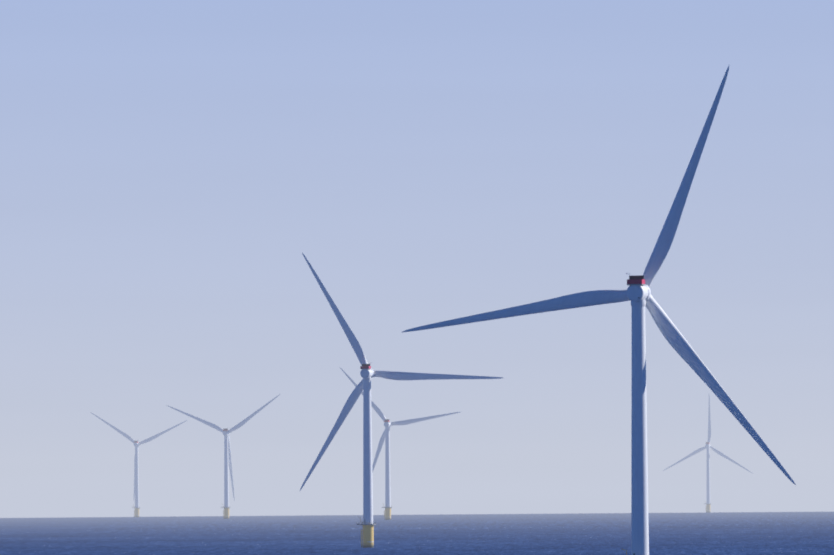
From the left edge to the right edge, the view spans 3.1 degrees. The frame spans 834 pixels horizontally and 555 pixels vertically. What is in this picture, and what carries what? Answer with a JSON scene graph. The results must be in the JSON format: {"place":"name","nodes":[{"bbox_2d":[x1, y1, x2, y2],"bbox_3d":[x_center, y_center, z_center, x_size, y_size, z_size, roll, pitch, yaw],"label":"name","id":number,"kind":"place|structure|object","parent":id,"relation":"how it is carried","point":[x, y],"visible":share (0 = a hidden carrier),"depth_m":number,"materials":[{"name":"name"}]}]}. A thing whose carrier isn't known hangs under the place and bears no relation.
{"place":"outdoors","nodes":[
{"label":"outdoors","id":0,"kind":"place"},
{"bbox_2d":[0,511,833,554],"bbox_3d":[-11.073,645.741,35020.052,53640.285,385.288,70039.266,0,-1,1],"label":"sea","id":1,"kind":"structure","parent":0,"point":[763,533],"depth_m":10620.12,"materials":[{"name":"liquid"}]},
{"bbox_2d":[92,413,186,517],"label":"turbine","id":2,"kind":"object","parent":1,"relation":"in","point":[136,483],"visible":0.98,"depth_m":20678.88,"materials":[{"name":"metal"}]},
{"bbox_2d":[166,394,279,518],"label":"turbine","id":3,"kind":"object","parent":1,"relation":"in","point":[226,432],"visible":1,"depth_m":17566.96,"materials":[{"name":"metal"}]},
{"bbox_2d":[340,368,459,519],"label":"turbine","id":4,"kind":"object","parent":1,"relation":"in","point":[385,436],"visible":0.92,"depth_m":15774.01,"materials":[{"name":"metal"}]},
{"bbox_2d":[300,253,502,547],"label":"turbine","id":5,"kind":"object","parent":1,"relation":"in","point":[367,373],"visible":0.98,"depth_m":8654.07,"materials":[{"name":"metal"}]},
{"bbox_2d":[402,66,795,554],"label":"turbine","id":6,"kind":"object","parent":1,"relation":"in","point":[637,292],"visible":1,"depth_m":4850.34,"materials":[{"name":"metal"}]},
{"bbox_2d":[663,396,751,512],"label":"turbine","id":7,"kind":"object","parent":1,"relation":"in","point":[708,446],"visible":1,"depth_m":22468.93,"materials":[{"name":"metal"}]},
{"bbox_2d":[0,0,833,517],"label":"sky","id":8,"kind":"structure","parent":0,"point":[169,169],"materials":[{"name":"blue"}]}
]}

